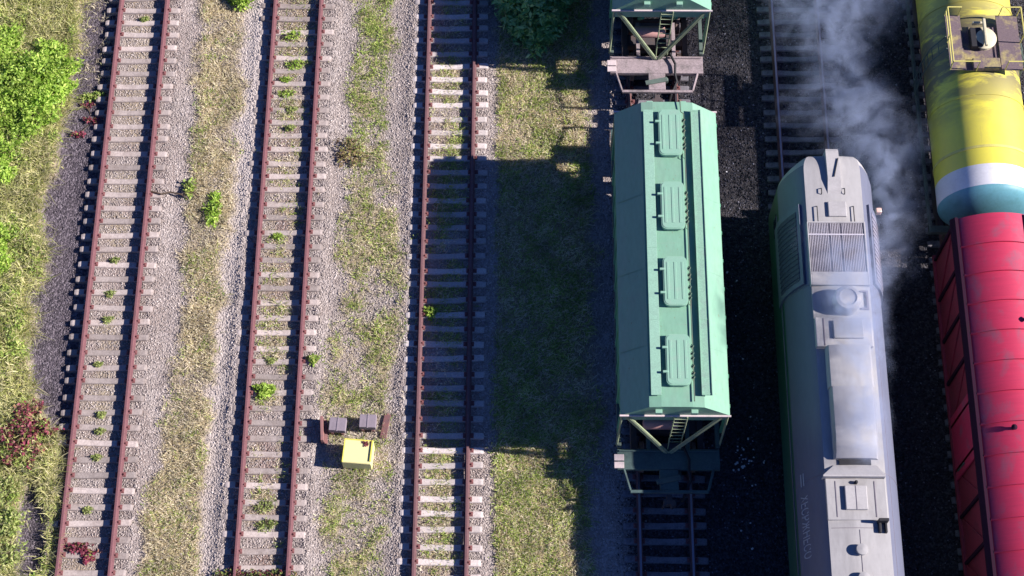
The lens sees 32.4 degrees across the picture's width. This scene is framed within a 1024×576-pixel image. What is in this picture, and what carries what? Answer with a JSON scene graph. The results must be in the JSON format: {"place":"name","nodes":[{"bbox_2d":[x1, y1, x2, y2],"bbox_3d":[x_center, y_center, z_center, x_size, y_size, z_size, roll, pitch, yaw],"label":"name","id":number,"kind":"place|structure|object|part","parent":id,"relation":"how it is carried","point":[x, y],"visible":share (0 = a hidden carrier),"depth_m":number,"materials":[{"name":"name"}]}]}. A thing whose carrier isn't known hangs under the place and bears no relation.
{"place":"outdoors","nodes":[
{"label":"outdoors","id":0,"kind":"place"},
{"bbox_2d":[0,0,96,575],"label":"tall grass","id":1,"kind":"structure","parent":0,"point":[44,30],"depth_m":57.56,"materials":[{"name":"green plant"}]},
{"bbox_2d":[9,0,117,575],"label":"cinder gravel","id":2,"kind":"structure","parent":0,"point":[80,146],"depth_m":58.06,"materials":[{"name":"black gravel"}]},
{"bbox_2d":[0,0,1023,575],"bbox_3d":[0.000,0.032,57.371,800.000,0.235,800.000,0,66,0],"label":"ground","id":3,"kind":"structure","parent":0,"point":[252,46],"depth_m":57.40,"materials":[{"name":"grey gravel"}]},
{"bbox_2d":[0,215,19,275],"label":"bright bush","id":4,"kind":"object","parent":3,"relation":"on","point":[4,231],"visible":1,"depth_m":57.58,"materials":[{"name":"green plant"}]},
{"bbox_2d":[0,129,21,187],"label":"bright bush","id":5,"kind":"object","parent":3,"relation":"on","point":[5,169],"visible":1,"depth_m":58.85,"materials":[{"name":"green plant"}]},
{"bbox_2d":[0,473,31,572],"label":"yellowish shrub","id":6,"kind":"object","parent":3,"relation":"on","point":[16,559],"visible":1,"depth_m":53.77,"materials":[{"name":"leaf"},{"name":"twig bark"}]},
{"bbox_2d":[0,398,64,469],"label":"red shrub","id":7,"kind":"object","parent":3,"relation":"on","point":[22,432],"visible":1,"depth_m":54.99,"materials":[{"name":"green plant"}]},
{"bbox_2d":[0,23,84,150],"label":"bright bush","id":8,"kind":"object","parent":3,"relation":"on","point":[14,69],"visible":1,"depth_m":59.77,"materials":[{"name":"green plant"}]},
{"bbox_2d":[64,542,101,564],"bbox_3d":[-13.157,7.952,53.733,1.173,0.332,0.689,36,71,15],"label":"red weed","id":9,"kind":"object","parent":3,"relation":"on","point":[85,556],"visible":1,"depth_m":53.69,"materials":[{"name":"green plant"}]},
{"bbox_2d":[70,102,103,137],"bbox_3d":[-14.391,-5.691,59.906,1.013,0.197,1.450,9,66,4],"label":"red weed","id":10,"kind":"object","parent":3,"relation":"on","point":[80,133],"visible":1,"depth_m":59.89,"materials":[{"name":"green plant"}]},
{"bbox_2d":[81,505,93,514],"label":"green tuft","id":11,"kind":"object","parent":3,"relation":"on","point":[87,509],"visible":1,"depth_m":54.24,"materials":[{"name":"green plant"}]},
{"bbox_2d":[76,91,106,103],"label":"yellow weed","id":12,"kind":"object","parent":3,"relation":"on","point":[92,96],"visible":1,"depth_m":60.23,"materials":[{"name":"green plant"}]},
{"bbox_2d":[90,453,103,460],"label":"green tuft","id":13,"kind":"object","parent":3,"relation":"on","point":[95,456],"visible":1,"depth_m":54.91,"materials":[{"name":"green plant"}]},
{"bbox_2d":[93,361,102,367],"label":"green tuft","id":14,"kind":"object","parent":3,"relation":"on","point":[97,363],"visible":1,"depth_m":56.17,"materials":[{"name":"green plant"}]},
{"bbox_2d":[94,427,106,436],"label":"green tuft","id":15,"kind":"object","parent":3,"relation":"on","point":[100,431],"visible":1,"depth_m":55.27,"materials":[{"name":"green plant"}]},
{"bbox_2d":[95,410,106,418],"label":"green tuft","id":16,"kind":"object","parent":3,"relation":"on","point":[101,414],"visible":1,"depth_m":55.49,"materials":[{"name":"green plant"}]},
{"bbox_2d":[101,316,114,324],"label":"green tuft","id":17,"kind":"object","parent":3,"relation":"on","point":[105,320],"visible":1,"depth_m":56.78,"materials":[{"name":"green plant"}]},
{"bbox_2d":[103,289,116,298],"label":"green tuft","id":18,"kind":"object","parent":3,"relation":"on","point":[107,293],"visible":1,"depth_m":57.19,"materials":[{"name":"green plant"}]},
{"bbox_2d":[42,0,180,575],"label":"railway track","id":19,"kind":"structure","parent":3,"relation":"on","point":[82,352],"depth_m":57.38,"materials":[{"name":"grey metal"}]},
{"bbox_2d":[109,256,119,263],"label":"green tuft","id":20,"kind":"object","parent":3,"relation":"on","point":[113,259],"visible":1,"depth_m":57.68,"materials":[{"name":"green plant"}]},
{"bbox_2d":[139,16,149,22],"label":"green tuft","id":21,"kind":"object","parent":3,"relation":"on","point":[144,18],"visible":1,"depth_m":61.43,"materials":[{"name":"green plant"}]},
{"bbox_2d":[181,177,196,199],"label":"bright weed","id":22,"kind":"object","parent":3,"relation":"on","point":[189,185],"visible":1,"depth_m":58.74,"materials":[{"name":"green plant"}]},
{"bbox_2d":[201,190,223,227],"bbox_3d":[-9.937,-2.683,58.422,0.765,0.436,1.415,16,67,7],"label":"bright weed","id":23,"kind":"object","parent":3,"relation":"on","point":[213,205],"visible":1,"depth_m":58.36,"materials":[{"name":"green plant"}]},
{"bbox_2d":[228,0,254,11],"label":"bright weed","id":24,"kind":"object","parent":3,"relation":"on","point":[238,3],"visible":1,"depth_m":61.59,"materials":[{"name":"green plant"}]},
{"bbox_2d":[211,567,296,575],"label":"red weed","id":25,"kind":"object","parent":3,"relation":"on","point":[277,569],"visible":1,"depth_m":53.35,"materials":[{"name":"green plant"}]},
{"bbox_2d":[250,499,277,514],"bbox_3d":[-7.617,6.689,54.318,0.797,0.261,0.567,-31,70,-13],"label":"green tuft","id":26,"kind":"object","parent":3,"relation":"on","point":[266,505],"visible":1,"depth_m":54.30,"materials":[{"name":"green plant"}]},
{"bbox_2d":[252,382,279,400],"bbox_3d":[-7.817,3.251,55.764,0.880,0.427,0.634,0,66,0],"label":"bright weed","id":27,"kind":"object","parent":3,"relation":"on","point":[265,390],"visible":1,"depth_m":55.75,"materials":[{"name":"green plant"}]},
{"bbox_2d":[253,516,278,533],"bbox_3d":[-7.541,7.257,54.048,0.733,0.290,0.521,-27,69,-12],"label":"green tuft","id":28,"kind":"object","parent":3,"relation":"on","point":[268,524],"visible":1,"depth_m":54.07,"materials":[{"name":"green plant"}]},
{"bbox_2d":[264,357,277,365],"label":"green tuft","id":29,"kind":"object","parent":3,"relation":"on","point":[272,360],"visible":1,"depth_m":56.24,"materials":[{"name":"green plant"}]},
{"bbox_2d":[270,232,284,240],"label":"green tuft","id":30,"kind":"object","parent":3,"relation":"on","point":[275,236],"visible":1,"depth_m":58.03,"materials":[{"name":"green plant"}]},
{"bbox_2d":[220,0,334,575],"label":"railway track","id":31,"kind":"structure","parent":3,"relation":"on","point":[249,377],"depth_m":57.26,"materials":[{"name":"grey metal"}]},
{"bbox_2d":[279,76,292,82],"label":"green tuft","id":32,"kind":"object","parent":3,"relation":"on","point":[288,79],"visible":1,"depth_m":60.44,"materials":[{"name":"green plant"}]},
{"bbox_2d":[278,89,295,100],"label":"green tuft","id":33,"kind":"object","parent":3,"relation":"on","point":[285,94],"visible":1,"depth_m":60.21,"materials":[{"name":"green plant"}]},
{"bbox_2d":[284,124,296,130],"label":"green tuft","id":34,"kind":"object","parent":3,"relation":"on","point":[291,127],"visible":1,"depth_m":59.66,"materials":[{"name":"green plant"}]},
{"bbox_2d":[281,30,300,41],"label":"green tuft","id":35,"kind":"object","parent":3,"relation":"on","point":[288,36],"visible":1,"depth_m":61.18,"materials":[{"name":"green plant"}]},
{"bbox_2d":[286,106,297,113],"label":"green tuft","id":36,"kind":"object","parent":3,"relation":"on","point":[294,108],"visible":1,"depth_m":59.96,"materials":[{"name":"green plant"}]},
{"bbox_2d":[284,59,305,69],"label":"green tuft","id":37,"kind":"object","parent":3,"relation":"on","point":[292,64],"visible":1,"depth_m":60.71,"materials":[{"name":"green plant"}]},
{"bbox_2d":[0,0,608,575],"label":"green grass","id":38,"kind":"structure","parent":3,"relation":"on","point":[516,286],"depth_m":56.95,"materials":[{"name":"green plant"}]},
{"bbox_2d":[0,0,609,575],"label":"dry grass","id":39,"kind":"structure","parent":3,"relation":"on","point":[162,548],"depth_m":57.00,"materials":[{"name":"beige plant"}]},
{"bbox_2d":[306,353,321,366],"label":"bright weed","id":40,"kind":"object","parent":3,"relation":"on","point":[313,359],"visible":1,"depth_m":56.17,"materials":[{"name":"green plant"}]},
{"bbox_2d":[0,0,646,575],"bbox_3d":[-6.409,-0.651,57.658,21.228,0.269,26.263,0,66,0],"label":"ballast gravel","id":41,"kind":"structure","parent":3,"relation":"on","point":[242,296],"depth_m":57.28,"materials":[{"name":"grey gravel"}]},
{"bbox_2d":[150,190,198,199],"bbox_3d":[-11.251,-3.095,58.629,1.686,0.078,0.317,2,66,1],"label":"fallen branch","id":42,"kind":"object","parent":41,"relation":"on","point":[181,194],"visible":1,"depth_m":58.63,"materials":[{"name":"brown wood"}]},
{"bbox_2d":[342,438,374,469],"bbox_3d":[-4.776,5.159,54.696,0.900,0.678,0.765,4,66,2],"label":"equipment box","id":43,"kind":"object","parent":41,"relation":"on","point":[358,454],"visible":1,"depth_m":54.47,"materials":[{"name":"yellow metal"}]},
{"bbox_2d":[320,416,327,443],"bbox_3d":[-5.899,4.449,55.184,0.185,0.400,0.800,-3,66,-1],"label":"rusty plate","id":44,"kind":"object","parent":3,"relation":"on","point":[323,427],"visible":1,"depth_m":55.15,"materials":[{"name":"brown metal"}]},
{"bbox_2d":[329,417,346,434],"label":"steel block","id":45,"kind":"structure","parent":3,"relation":"on","point":[337,425],"depth_m":55.05,"materials":[{"name":"grey metal"}]},
{"bbox_2d":[332,137,367,168],"bbox_3d":[-5.438,-4.609,59.196,1.259,0.568,1.164,0,66,0],"label":"brown weed","id":46,"kind":"object","parent":3,"relation":"on","point":[345,155],"visible":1,"depth_m":59.23,"materials":[{"name":"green plant"}]},
{"bbox_2d":[359,413,376,431],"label":"steel block","id":47,"kind":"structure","parent":3,"relation":"on","point":[368,421],"depth_m":55.09,"materials":[{"name":"grey metal"}]},
{"bbox_2d":[380,413,390,438],"bbox_3d":[-3.981,4.332,55.403,0.208,0.075,0.840,9,66,4],"label":"rusty plate","id":48,"kind":"object","parent":3,"relation":"on","point":[386,421],"visible":1,"depth_m":55.38,"materials":[{"name":"brown metal"}]},
{"bbox_2d":[423,306,437,320],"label":"bright weed","id":49,"kind":"object","parent":3,"relation":"on","point":[429,310],"visible":1,"depth_m":56.85,"materials":[{"name":"green plant"}]},
{"bbox_2d":[397,0,488,575],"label":"railway track","id":50,"kind":"structure","parent":3,"relation":"on","point":[418,374],"depth_m":57.16,"materials":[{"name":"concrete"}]},
{"bbox_2d":[490,0,577,60],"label":"dark shrub","id":51,"kind":"object","parent":3,"relation":"on","point":[526,22],"visible":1,"depth_m":60.47,"materials":[{"name":"green plant"}]},
{"bbox_2d":[613,17,709,575],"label":"railway track","id":52,"kind":"structure","parent":3,"relation":"on","point":[639,526],"depth_m":54.20,"materials":[{"name":"brown wood"}]},
{"bbox_2d":[607,0,711,101],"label":"hopper wagon","id":53,"kind":"object","parent":52,"relation":"on","point":[659,69],"visible":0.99,"depth_m":59.07,"materials":[{"name":"metal"}]},
{"bbox_2d":[610,99,730,509],"bbox_3d":[4.786,-0.345,54.731,3.300,4.606,14.060,0,66,0],"label":"hopper wagon","id":54,"kind":"object","parent":52,"relation":"on","point":[671,372],"visible":1,"depth_m":53.08,"materials":[{"name":"metal"}]},
{"bbox_2d":[726,171,764,549],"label":"litter","id":55,"kind":"object","parent":3,"relation":"on","point":[742,467],"visible":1,"depth_m":54.86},
{"bbox_2d":[756,0,841,210],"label":"railway track","id":56,"kind":"structure","parent":3,"relation":"on","point":[775,73],"depth_m":60.37,"materials":[{"name":"brown wood"}]},
{"bbox_2d":[768,149,904,575],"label":"diesel locomotive","id":57,"kind":"object","parent":56,"relation":"on","point":[841,500],"visible":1,"depth_m":51.44,"materials":[{"name":"grey metal"}]},
{"bbox_2d":[773,215,775,238],"bbox_3d":[8.306,-1.939,55.507,0.024,0.650,0.600,0,66,0],"label":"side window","id":58,"kind":"structure","parent":57,"relation":"in","point":[774,222],"depth_m":55.60,"materials":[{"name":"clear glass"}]},
{"bbox_2d":[603,0,1023,575],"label":"oily gravel","id":59,"kind":"structure","parent":3,"relation":"on","point":[761,335],"depth_m":57.79,"materials":[{"name":"black gravel"}]},
{"bbox_2d":[902,3,962,570],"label":"railway track","id":60,"kind":"structure","parent":3,"relation":"on","point":[931,244],"depth_m":58.75,"materials":[{"name":"brown metal"}]},
{"bbox_2d":[905,0,1023,237],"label":"tank wagon","id":61,"kind":"object","parent":60,"relation":"on","point":[972,62],"visible":0.85,"depth_m":55.72,"materials":[{"name":"metal"}]},
{"bbox_2d":[932,212,1023,575],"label":"covered wagon","id":62,"kind":"object","parent":60,"relation":"on","point":[978,265],"visible":1,"depth_m":52.22,"materials":[{"name":"metal"}]},
{"bbox_3d":[13.488,4.489,52.738,0.099,2.200,2.000,0,66,0],"label":"door","id":63,"kind":"part","parent":62,"relation":"part of","materials":[{"name":"red metal"}]}
]}

